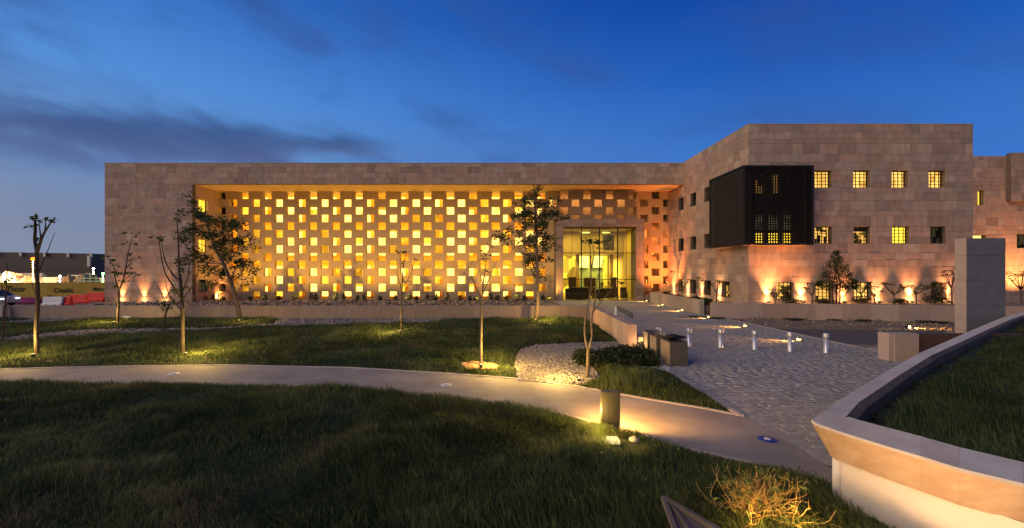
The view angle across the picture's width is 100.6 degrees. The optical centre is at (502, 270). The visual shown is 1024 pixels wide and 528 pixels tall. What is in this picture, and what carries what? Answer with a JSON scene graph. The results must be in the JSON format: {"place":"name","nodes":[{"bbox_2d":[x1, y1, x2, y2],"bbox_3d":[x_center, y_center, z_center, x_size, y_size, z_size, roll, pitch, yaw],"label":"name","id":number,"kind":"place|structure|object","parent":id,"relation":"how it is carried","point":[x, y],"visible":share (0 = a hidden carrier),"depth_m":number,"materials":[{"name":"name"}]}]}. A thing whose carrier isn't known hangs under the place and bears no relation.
{"place":"outdoors","nodes":[
{"label":"outdoors","id":0,"kind":"place"},
{"bbox_2d":[1,318,84,321],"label":"gravel","id":1,"kind":"structure","parent":0,"point":[48,319],"depth_m":25.36,"materials":[{"name":"gravel"}]},
{"bbox_2d":[0,318,469,340],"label":"gravel","id":2,"kind":"structure","parent":0,"point":[301,321],"depth_m":23.74,"materials":[{"name":"beige gravel"}]},
{"bbox_2d":[0,298,557,316],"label":"yard","id":3,"kind":"structure","parent":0,"point":[302,299],"depth_m":44.88,"materials":[{"name":"green plant"}]},
{"bbox_2d":[0,289,20,304],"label":"parked car","id":4,"kind":"object","parent":3,"relation":"on","point":[14,299],"visible":0.86,"depth_m":38.80,"materials":[{"name":"white paint"}]},
{"bbox_2d":[16,297,42,303],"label":"road barrier","id":5,"kind":"object","parent":3,"relation":"on","point":[27,300],"visible":0.54,"depth_m":40.86,"materials":[{"name":"red plastic"}]},
{"bbox_2d":[41,297,63,304],"bbox_3d":[-40.651,2.790,38.498,1.737,0.820,0.565,0,0,0],"label":"road barrier","id":6,"kind":"object","parent":3,"relation":"on","point":[53,300],"visible":0.68,"depth_m":38.38,"materials":[{"name":"white plastic"}]},
{"bbox_2d":[62,296,73,304],"bbox_3d":[-39.554,2.780,38.697,0.586,0.840,0.565,0,0,0],"label":"road barrier","id":7,"kind":"object","parent":3,"relation":"on","point":[68,300],"visible":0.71,"depth_m":38.59,"materials":[{"name":"red plastic"}]},
{"bbox_2d":[70,294,89,302],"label":"road barrier","id":8,"kind":"object","parent":3,"relation":"on","point":[80,298],"visible":0.75,"depth_m":41.38,"materials":[{"name":"red plastic"}]},
{"bbox_2d":[87,292,104,301],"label":"road barrier","id":9,"kind":"object","parent":3,"relation":"on","point":[96,296],"visible":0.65,"depth_m":43.87,"materials":[{"name":"red plastic"}]},
{"bbox_2d":[88,299,556,304],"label":"rubble","id":10,"kind":"object","parent":3,"relation":"on","point":[382,302],"visible":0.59,"depth_m":41.58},
{"bbox_2d":[105,163,683,301],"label":"long wing","id":11,"kind":"structure","parent":3,"relation":"on","point":[326,230],"depth_m":47.40,"materials":[{"name":"beige stone"}]},
{"bbox_2d":[199,239,204,251],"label":"window","id":12,"kind":"structure","parent":11,"relation":"in","point":[201,241],"depth_m":45.33,"materials":[{"name":"glass"}]},
{"bbox_2d":[199,279,204,291],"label":"window","id":13,"kind":"structure","parent":11,"relation":"in","point":[201,282],"depth_m":45.18,"materials":[{"name":"glass"}]},
{"bbox_2d":[565,288,570,298],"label":"lounge chair","id":14,"kind":"object","parent":11,"relation":"on","point":[568,293],"visible":0.57,"depth_m":48.50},
{"bbox_2d":[571,287,588,298],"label":"lounge chair","id":15,"kind":"object","parent":11,"relation":"on","point":[575,292],"visible":0.95,"depth_m":47.95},
{"bbox_2d":[592,289,602,297],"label":"lounge chair","id":16,"kind":"object","parent":11,"relation":"on","point":[597,291],"visible":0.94,"depth_m":49.60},
{"bbox_2d":[601,288,614,297],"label":"lounge chair","id":17,"kind":"object","parent":11,"relation":"on","point":[611,294],"visible":0.69,"depth_m":49.86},
{"bbox_2d":[620,287,626,297],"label":"lounge chair","id":18,"kind":"object","parent":11,"relation":"on","point":[623,293],"visible":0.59,"depth_m":50.38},
{"bbox_2d":[96,300,953,323],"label":"weeds","id":19,"kind":"object","parent":3,"relation":"on","point":[858,320],"visible":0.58,"depth_m":28.78,"materials":[{"name":"green plant"}]},
{"bbox_2d":[0,314,730,411],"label":"lawn","id":20,"kind":"structure","parent":0,"point":[308,344],"depth_m":16.90,"materials":[{"name":"plant"}]},
{"bbox_2d":[23,214,55,354],"bbox_3d":[-16.555,0.578,15.463,1.380,5.350,0.735,0,0,13],"label":"young tree","id":21,"kind":"object","parent":20,"relation":"on","point":[37,246],"visible":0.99,"depth_m":15.33,"materials":[{"name":"brown plant"}]},
{"bbox_2d":[97,232,140,321],"bbox_3d":[-21.193,0.482,23.581,3.212,5.169,1.054,0,0,19],"label":"young tree","id":22,"kind":"object","parent":20,"relation":"on","point":[119,288],"visible":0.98,"depth_m":23.45,"materials":[{"name":"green plant"}]},
{"bbox_2d":[154,282,178,329],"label":"young tree","id":23,"kind":"object","parent":20,"relation":"on","point":[166,310],"visible":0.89,"depth_m":21.33,"materials":[{"name":"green plant"}]},
{"bbox_2d":[396,250,417,331],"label":"young tree","id":24,"kind":"object","parent":20,"relation":"on","point":[404,252],"visible":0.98,"depth_m":20.63,"materials":[{"name":"brown plant"}]},
{"bbox_2d":[460,361,499,369],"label":"wood chips","id":25,"kind":"object","parent":20,"relation":"on","point":[474,364],"visible":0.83,"depth_m":13.83,"materials":[{"name":"wood"}]},
{"bbox_2d":[467,250,496,363],"bbox_3d":[-0.620,1.283,13.982,0.725,3.935,1.038,0,0,-29],"label":"young tree","id":26,"kind":"object","parent":20,"relation":"on","point":[481,328],"visible":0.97,"depth_m":13.93,"materials":[{"name":"brown plant"}]},
{"bbox_2d":[514,341,619,384],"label":"gravel","id":27,"kind":"structure","parent":20,"relation":"on","point":[550,368],"depth_m":14.32,"materials":[{"name":"beige gravel"}]},
{"bbox_2d":[571,347,603,366],"bbox_3d":[2.836,2.899,14.217,1.120,0.694,1.033,0,0,0],"label":"shrub","id":28,"kind":"object","parent":20,"relation":"on","point":[579,356],"visible":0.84,"depth_m":14.04,"materials":[{"name":"green plant"}]},
{"bbox_2d":[580,236,623,377],"bbox_3d":[2.934,1.103,12.561,1.309,4.301,0.598,0,0,30],"label":"young tree","id":29,"kind":"object","parent":20,"relation":"on","point":[598,242],"visible":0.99,"depth_m":12.61,"materials":[{"name":"brown plant"}]},
{"bbox_2d":[593,343,662,367],"bbox_3d":[4.287,3.031,15.302,2.694,0.553,3.266,0,0,0],"label":"ground cover","id":30,"kind":"object","parent":20,"relation":"on","point":[621,354],"visible":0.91,"depth_m":14.53,"materials":[{"name":"green plant"}]},
{"bbox_2d":[0,365,831,479],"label":"garden path","id":31,"kind":"structure","parent":0,"point":[730,435],"depth_m":11.02,"materials":[{"name":"concrete"}]},
{"bbox_2d":[84,382,830,484],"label":"path kerb","id":32,"kind":"structure","parent":31,"relation":"on","point":[705,452],"depth_m":7.53,"materials":[{"name":"concrete"}]},
{"bbox_2d":[757,436,777,442],"bbox_3d":[5.003,3.180,8.024,0.330,0.014,0.330,0,0,0],"label":"floor light","id":33,"kind":"object","parent":31,"relation":"on","point":[768,439],"visible":1,"depth_m":7.99,"materials":[{"name":"blue plastic"}]},
{"bbox_2d":[0,377,895,527],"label":"lawn","id":34,"kind":"structure","parent":0,"point":[626,442],"depth_m":6.52,"materials":[{"name":"plant"}]},
{"bbox_2d":[600,390,619,429],"bbox_3d":[2.122,2.785,8.373,0.410,0.830,0.200,0,0,0],"label":"bollard lamp","id":35,"kind":"object","parent":34,"relation":"on","point":[609,407],"visible":0.73,"depth_m":8.29,"materials":[{"name":"metal"}]},
{"bbox_2d":[606,436,619,444],"bbox_3d":[1.954,3.030,7.509,0.200,0.140,0.190,0,0,0],"label":"ground light","id":36,"kind":"object","parent":34,"relation":"on","point":[611,438],"visible":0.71,"depth_m":7.44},
{"bbox_2d":[661,495,719,527],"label":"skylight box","id":37,"kind":"object","parent":34,"relation":"on","point":[679,515],"visible":1,"depth_m":4.61,"materials":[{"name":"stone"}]},
{"bbox_2d":[694,458,841,527],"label":"dry shrub","id":38,"kind":"object","parent":34,"relation":"on","point":[753,500],"visible":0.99,"depth_m":5.19,"materials":[{"name":"yellow plant"}]},
{"bbox_2d":[0,0,1023,253],"label":"sky","id":39,"kind":"structure","parent":0,"point":[86,85],"materials":[{"name":"blue"}]},
{"bbox_2d":[568,277,575,287],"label":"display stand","id":40,"kind":"object","parent":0,"point":[571,283],"visible":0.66,"depth_m":51.60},
{"bbox_2d":[584,278,595,295],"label":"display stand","id":41,"kind":"object","parent":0,"point":[587,283],"visible":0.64,"depth_m":54.10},
{"bbox_2d":[611,278,616,296],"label":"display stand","id":42,"kind":"object","parent":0,"point":[614,286],"visible":0.54,"depth_m":52.70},
{"bbox_2d":[552,300,903,467],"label":"plaza","id":43,"kind":"structure","parent":0,"point":[772,384],"depth_m":13.89,"materials":[{"name":"grey stone"}]},
{"bbox_2d":[615,305,632,318],"bbox_3d":[5.863,2.450,20.529,0.948,1.500,0.112,0,0,37],"label":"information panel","id":44,"kind":"object","parent":43,"relation":"on","point":[624,311],"visible":0.68,"depth_m":20.52,"materials":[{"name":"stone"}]},
{"bbox_2d":[643,330,660,351],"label":"stone block","id":45,"kind":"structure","parent":43,"relation":"on","point":[646,338],"depth_m":16.70,"materials":[{"name":"stone"}]},
{"bbox_2d":[650,334,666,357],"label":"stone block","id":46,"kind":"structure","parent":43,"relation":"on","point":[655,342],"depth_m":15.56,"materials":[{"name":"grey stone"}]},
{"bbox_2d":[661,338,687,365],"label":"stone block","id":47,"kind":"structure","parent":43,"relation":"on","point":[674,351],"depth_m":14.24,"materials":[{"name":"grey stone"}]},
{"bbox_2d":[665,334,685,338],"bbox_3d":[5.998,2.310,14.729,0.633,0.202,0.740,0,0,33],"label":"hose coil","id":48,"kind":"object","parent":47,"relation":"on","point":[672,336],"visible":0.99,"depth_m":14.67,"materials":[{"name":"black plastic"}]},
{"bbox_2d":[686,328,691,346],"bbox_3d":[7.853,2.812,17.895,0.216,0.775,0.213,0,0,0],"label":"bollard","id":49,"kind":"object","parent":43,"relation":"on","point":[688,331],"visible":0.89,"depth_m":17.82,"materials":[{"name":"metal"}]},
{"bbox_2d":[718,329,722,347],"bbox_3d":[9.060,2.812,17.662,0.216,0.775,0.213,0,0,0],"label":"bollard","id":50,"kind":"object","parent":43,"relation":"on","point":[720,338],"visible":1,"depth_m":17.59,"materials":[{"name":"metal"}]},
{"bbox_2d":[751,330,757,349],"bbox_3d":[10.208,2.812,17.215,0.216,0.775,0.213,0,0,0],"label":"bollard","id":51,"kind":"object","parent":43,"relation":"on","point":[754,333],"visible":1,"depth_m":17.14,"materials":[{"name":"metal"}]},
{"bbox_2d":[787,332,792,351],"bbox_3d":[11.358,2.812,16.790,0.216,0.775,0.213,0,0,0],"label":"bollard","id":52,"kind":"object","parent":43,"relation":"on","point":[790,341],"visible":1,"depth_m":16.73,"materials":[{"name":"metal"}]},
{"bbox_2d":[823,333,829,353],"bbox_3d":[12.548,2.812,16.485,0.216,0.775,0.213,0,0,0],"label":"bollard","id":53,"kind":"object","parent":43,"relation":"on","point":[826,336],"visible":1,"depth_m":16.41,"materials":[{"name":"metal"}]},
{"bbox_2d":[878,332,1023,360],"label":"pier wall","id":54,"kind":"structure","parent":43,"relation":"on","point":[898,346],"depth_m":15.12,"materials":[{"name":"stone"}]},
{"bbox_2d":[728,318,954,347],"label":"sandy verge","id":55,"kind":"structure","parent":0,"point":[817,325],"depth_m":24.88,"materials":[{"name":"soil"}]},
{"bbox_2d":[780,329,954,343],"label":"asphalt lane","id":56,"kind":"structure","parent":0,"point":[857,336],"depth_m":21.67,"materials":[{"name":"grey asphalt"}]},
{"bbox_2d":[878,327,952,330],"bbox_3d":[22.667,3.185,23.068,5.214,0.125,1.158,0,0,-5],"label":"rubble","id":57,"kind":"object","parent":56,"relation":"on","point":[927,329],"visible":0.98,"depth_m":22.91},
{"bbox_2d":[955,238,1005,332],"bbox_3d":[23.331,0.818,20.775,1.866,4.764,0.550,0,0,0],"label":"pylon","id":58,"kind":"object","parent":56,"relation":"on","point":[980,282],"visible":0.84,"depth_m":20.50,"materials":[{"name":"grey stone"}]},
{"bbox_2d":[747,302,1023,305],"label":"planting bed","id":59,"kind":"object","parent":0,"point":[946,303],"visible":0.07,"depth_m":30.91,"materials":[{"name":"soil"}]},
{"bbox_2d":[768,288,784,302],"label":"frangipani","id":60,"kind":"object","parent":59,"relation":"on","point":[776,294],"visible":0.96,"depth_m":29.92,"materials":[{"name":"green plant"}]},
{"bbox_2d":[782,298,804,303],"bbox_3d":[21.096,2.219,30.903,1.347,0.456,1.295,0,0,-25],"label":"bed shrub","id":61,"kind":"object","parent":59,"relation":"on","point":[794,301],"visible":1,"depth_m":30.81,"materials":[{"name":"green plant"}]},
{"bbox_2d":[802,282,820,303],"bbox_3d":[22.032,1.635,30.214,1.322,1.638,1.104,0,0,0],"label":"frangipani","id":62,"kind":"object","parent":59,"relation":"on","point":[814,288],"visible":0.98,"depth_m":30.26,"materials":[{"name":"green plant"}]},
{"bbox_2d":[814,299,835,303],"bbox_3d":[23.438,2.244,30.907,1.182,0.407,1.313,0,0,0],"label":"bed shrub","id":63,"kind":"object","parent":59,"relation":"on","point":[826,301],"visible":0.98,"depth_m":30.81,"materials":[{"name":"green plant"}]},
{"bbox_2d":[816,249,859,303],"bbox_3d":[23.998,0.451,30.195,3.135,4.015,1.699,0,0,0],"label":"acacia tree","id":64,"kind":"object","parent":59,"relation":"on","point":[845,285],"visible":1,"depth_m":30.15,"materials":[{"name":"green plant"}]},
{"bbox_2d":[850,295,871,303],"bbox_3d":[26.038,2.103,30.907,1.304,0.695,1.204,0,0,0],"label":"bed shrub","id":65,"kind":"object","parent":59,"relation":"on","point":[864,300],"visible":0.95,"depth_m":30.77,"materials":[{"name":"green plant"}]},
{"bbox_2d":[850,281,872,303],"bbox_3d":[25.902,1.599,30.724,1.645,1.709,1.448,0,0,-35],"label":"frangipani","id":66,"kind":"object","parent":59,"relation":"on","point":[864,288],"visible":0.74,"depth_m":30.56,"materials":[{"name":"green plant"}]},
{"bbox_2d":[866,285,882,304],"bbox_3d":[26.261,1.750,30.053,1.174,1.409,1.153,0,0,33],"label":"frangipani","id":67,"kind":"object","parent":59,"relation":"on","point":[875,294],"visible":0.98,"depth_m":29.99,"materials":[{"name":"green plant"}]},
{"bbox_2d":[880,282,910,304],"bbox_3d":[27.649,1.634,29.997,2.021,1.639,1.525,0,0,0],"label":"frangipani","id":68,"kind":"object","parent":59,"relation":"on","point":[899,288],"visible":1,"depth_m":29.96,"materials":[{"name":"green plant"}]},
{"bbox_2d":[891,298,908,303],"bbox_3d":[28.639,2.214,30.617,0.970,0.428,0.968,0,0,0],"label":"bed shrub","id":69,"kind":"object","parent":59,"relation":"on","point":[900,300],"visible":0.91,"depth_m":30.41,"materials":[{"name":"green plant"}]},
{"bbox_2d":[907,283,928,303],"bbox_3d":[29.556,1.671,30.196,1.314,1.566,1.296,0,0,0],"label":"frangipani","id":70,"kind":"object","parent":59,"relation":"on","point":[915,287],"visible":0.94,"depth_m":30.26,"materials":[{"name":"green plant"}]},
{"bbox_2d":[921,292,942,303],"bbox_3d":[30.881,1.965,30.624,1.076,0.870,1.089,0,0,0],"label":"bed shrub","id":71,"kind":"object","parent":59,"relation":"on","point":[931,299],"visible":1,"depth_m":30.57,"materials":[{"name":"green plant"}]},
{"bbox_2d":[920,281,947,303],"bbox_3d":[31.043,1.599,30.623,1.345,1.711,1.306,0,0,0],"label":"frangipani","id":72,"kind":"object","parent":59,"relation":"on","point":[930,287],"visible":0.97,"depth_m":30.57,"materials":[{"name":"green plant"}]},
{"bbox_2d":[937,268,954,305],"bbox_3d":[29.083,1.124,27.643,1.203,2.657,0.982,0,0,40],"label":"frangipani","id":73,"kind":"object","parent":59,"relation":"on","point":[953,279],"visible":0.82,"depth_m":27.59,"materials":[{"name":"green plant"}]},
{"bbox_2d":[1006,270,1023,301],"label":"frangipani","id":74,"kind":"object","parent":59,"relation":"on","point":[1019,275],"visible":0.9,"depth_m":33.00,"materials":[{"name":"green plant"}]},
{"label":"ground","id":75,"kind":"structure","parent":0,"visible":0},
{"bbox_2d":[0,304,8,317],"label":"boundary wall","id":76,"kind":"structure","parent":75,"relation":"on","point":[2,310],"depth_m":26.16,"materials":[{"name":"concrete"}]},
{"bbox_2d":[0,252,104,277],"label":"warehouse","id":77,"kind":"structure","parent":75,"relation":"on","point":[59,264],"depth_m":123.76,"materials":[{"name":"grey metal"}]},
{"bbox_2d":[0,283,104,297],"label":"hoarding","id":78,"kind":"object","parent":75,"relation":"on","point":[46,289],"visible":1,"depth_m":50.00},
{"bbox_2d":[9,305,588,320],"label":"garden wall","id":79,"kind":"structure","parent":75,"relation":"on","point":[340,312],"depth_m":26.30,"materials":[{"name":"stone"}]},
{"bbox_2d":[590,306,636,345],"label":"approach wall","id":80,"kind":"structure","parent":75,"relation":"on","point":[621,330],"depth_m":19.28,"materials":[{"name":"stone"}]},
{"bbox_2d":[650,292,703,313],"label":"planter wall","id":81,"kind":"structure","parent":75,"relation":"on","point":[693,305],"depth_m":35.21,"materials":[{"name":"stone"}]},
{"bbox_2d":[649,362,743,415],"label":"plaza kerb","id":82,"kind":"structure","parent":75,"relation":"on","point":[731,409],"depth_m":10.51,"materials":[{"name":"concrete"}]},
{"bbox_2d":[724,318,877,351],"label":"plaza kerb","id":83,"kind":"structure","parent":75,"relation":"on","point":[809,336],"depth_m":20.48,"materials":[{"name":"concrete"}]},
{"bbox_2d":[663,124,972,302],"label":"corner block","id":84,"kind":"structure","parent":75,"relation":"on","point":[893,203],"depth_m":31.98,"materials":[{"name":"stone"}]},
{"bbox_2d":[726,281,729,296],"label":"window","id":85,"kind":"structure","parent":84,"relation":"in","point":[727,282],"depth_m":35.48,"materials":[{"name":"glass"}]},
{"bbox_2d":[709,165,813,248],"bbox_3d":[20.285,-4.805,33.800,5.170,5.870,5.200,0,0,0],"label":"lattice bay","id":86,"kind":"object","parent":84,"relation":"attached to","point":[728,212],"visible":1,"depth_m":31.29,"materials":[{"name":"metal"}]},
{"bbox_2d":[776,282,791,299],"bbox_3d":[21.252,1.560,32.250,1.312,1.314,0.220,0,0,0],"label":"window","id":87,"kind":"structure","parent":84,"relation":"in","point":[786,286],"depth_m":32.31,"materials":[{"name":"yellow glass"}]},
{"bbox_2d":[814,227,829,243],"bbox_3d":[24.151,-2.670,32.250,1.312,1.274,0.220,0,0,0],"label":"window","id":88,"kind":"structure","parent":84,"relation":"in","point":[821,233],"depth_m":32.31,"materials":[{"name":"yellow glass"}]},
{"bbox_2d":[815,171,829,186],"bbox_3d":[24.132,-6.890,32.250,1.274,1.274,0.220,0,0,0],"label":"window","id":89,"kind":"structure","parent":84,"relation":"in","point":[821,177],"depth_m":32.33,"materials":[{"name":"yellow glass"}]},
{"bbox_2d":[815,282,830,299],"bbox_3d":[24.207,1.560,32.250,1.274,1.314,0.220,0,0,0],"label":"window","id":90,"kind":"structure","parent":84,"relation":"in","point":[822,294],"depth_m":32.33,"materials":[{"name":"glass"}]},
{"bbox_2d":[853,171,867,186],"bbox_3d":[27.031,-6.890,32.250,1.274,1.274,0.220,0,0,0],"label":"window","id":91,"kind":"structure","parent":84,"relation":"in","point":[859,177],"depth_m":32.34,"materials":[{"name":"yellow glass"}]},
{"bbox_2d":[853,227,867,243],"bbox_3d":[27.049,-2.670,32.250,1.236,1.274,0.220,0,0,0],"label":"window","id":92,"kind":"structure","parent":84,"relation":"in","point":[860,233],"depth_m":32.31,"materials":[{"name":"yellow glass"}]},
{"bbox_2d":[854,282,868,299],"bbox_3d":[27.106,1.560,32.250,1.274,1.314,0.220,0,0,0],"label":"window","id":93,"kind":"structure","parent":84,"relation":"in","point":[865,292],"depth_m":32.34,"materials":[{"name":"glass"}]},
{"bbox_2d":[892,171,905,186],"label":"window","id":94,"kind":"structure","parent":84,"relation":"in","point":[897,176],"depth_m":32.31,"materials":[{"name":"glass"}]},
{"bbox_2d":[892,227,906,243],"bbox_3d":[29.986,-2.670,32.250,1.312,1.274,0.220,0,0,0],"label":"window","id":95,"kind":"structure","parent":84,"relation":"in","point":[898,233],"depth_m":32.34,"materials":[{"name":"yellow glass"}]},
{"bbox_2d":[929,171,941,186],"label":"window","id":96,"kind":"structure","parent":84,"relation":"in","point":[934,176],"depth_m":32.28,"materials":[{"name":"glass"}]},
{"bbox_2d":[930,227,942,243],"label":"window","id":97,"kind":"structure","parent":84,"relation":"in","point":[936,233],"depth_m":32.32,"materials":[{"name":"black glass"}]},
{"bbox_2d":[930,282,943,297],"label":"window","id":98,"kind":"structure","parent":84,"relation":"in","point":[940,283],"depth_m":32.32,"materials":[{"name":"glass"}]},
{"bbox_2d":[710,303,1023,321],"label":"planter wall","id":99,"kind":"structure","parent":75,"relation":"on","point":[909,313],"depth_m":27.48,"materials":[{"name":"stone"}]},
{"bbox_2d":[811,311,1023,527],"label":"raised planter","id":100,"kind":"object","parent":75,"relation":"on","point":[932,437],"visible":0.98,"depth_m":5.74,"materials":[{"name":"stone"}]},
{"bbox_2d":[973,153,1023,301],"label":"wing","id":101,"kind":"structure","parent":75,"relation":"on","point":[998,196],"depth_m":40.97,"materials":[{"name":"beige stone"}]},
{"bbox_2d":[1016,234,1023,247],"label":"window","id":102,"kind":"structure","parent":101,"relation":"in","point":[1020,237],"depth_m":41.34,"materials":[{"name":"glass"}]},
{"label":"garden soil","id":103,"kind":"structure","parent":0,"visible":0},
{"bbox_2d":[0,262,13,340],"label":"young tree","id":104,"kind":"object","parent":103,"relation":"on","point":[4,315],"visible":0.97,"depth_m":18.30,"materials":[{"name":"brown plant"}]},
{"bbox_2d":[148,217,198,355],"bbox_3d":[-12.142,0.626,15.544,2.418,5.248,1.199,0,0,16],"label":"young tree","id":105,"kind":"object","parent":103,"relation":"on","point":[181,296],"visible":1,"depth_m":15.59,"materials":[{"name":"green plant"}]},
{"bbox_2d":[172,190,262,317],"bbox_3d":[-16.967,-0.732,25.429,5.378,7.614,3.895,0,0,-19],"label":"leafy tree","id":106,"kind":"object","parent":103,"relation":"on","point":[207,220],"visible":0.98,"depth_m":25.16,"materials":[{"name":"green plant"}]},
{"bbox_2d":[0,364,744,416],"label":"path kerb","id":107,"kind":"structure","parent":103,"relation":"on","point":[722,411],"depth_m":13.47,"materials":[{"name":"concrete"}]},
{"bbox_2d":[487,184,569,319],"bbox_3d":[1.577,-1.033,24.993,5.098,8.185,4.086,0,0,0],"label":"leafy tree","id":108,"kind":"object","parent":103,"relation":"on","point":[542,225],"visible":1,"depth_m":24.99,"materials":[{"name":"green plant"}]},
{"label":"entrance bed","id":109,"kind":"structure","parent":0,"visible":0},
{"bbox_2d":[644,294,731,312],"bbox_3d":[16.720,2.880,39.150,3.540,0.600,16.300,0,0,0],"label":"planting bed","id":110,"kind":"object","parent":109,"relation":"on","point":[706,306],"visible":0.13,"depth_m":34.27,"materials":[{"name":"soil"}]},
{"bbox_2d":[708,280,721,301],"bbox_3d":[17.276,1.666,34.421,1.245,1.935,1.334,0,0,0],"label":"frangipani","id":111,"kind":"object","parent":110,"relation":"on","point":[718,282],"visible":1,"depth_m":34.34,"materials":[{"name":"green plant"}]},
{"label":"site ground","id":112,"kind":"structure","parent":0,"visible":0},
{"bbox_2d":[0,273,43,276],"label":"site cabin","id":113,"kind":"object","parent":112,"relation":"on","point":[30,274],"visible":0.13,"depth_m":78.16,"materials":[{"name":"white glass"}]},
{"bbox_2d":[30,257,34,282],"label":"street lamp","id":114,"kind":"object","parent":112,"relation":"on","point":[32,259],"visible":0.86,"depth_m":67.94,"materials":[{"name":"metal"}]},
{"bbox_2d":[39,277,58,282],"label":"site cabin","id":115,"kind":"object","parent":112,"relation":"on","point":[48,279],"visible":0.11,"depth_m":75.02,"materials":[{"name":"white glass"}]},
{"bbox_2d":[0,271,99,282],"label":"rubble heaps","id":116,"kind":"object","parent":112,"relation":"on","point":[21,278],"visible":0.44,"depth_m":69.13,"materials":[{"name":"soil"}]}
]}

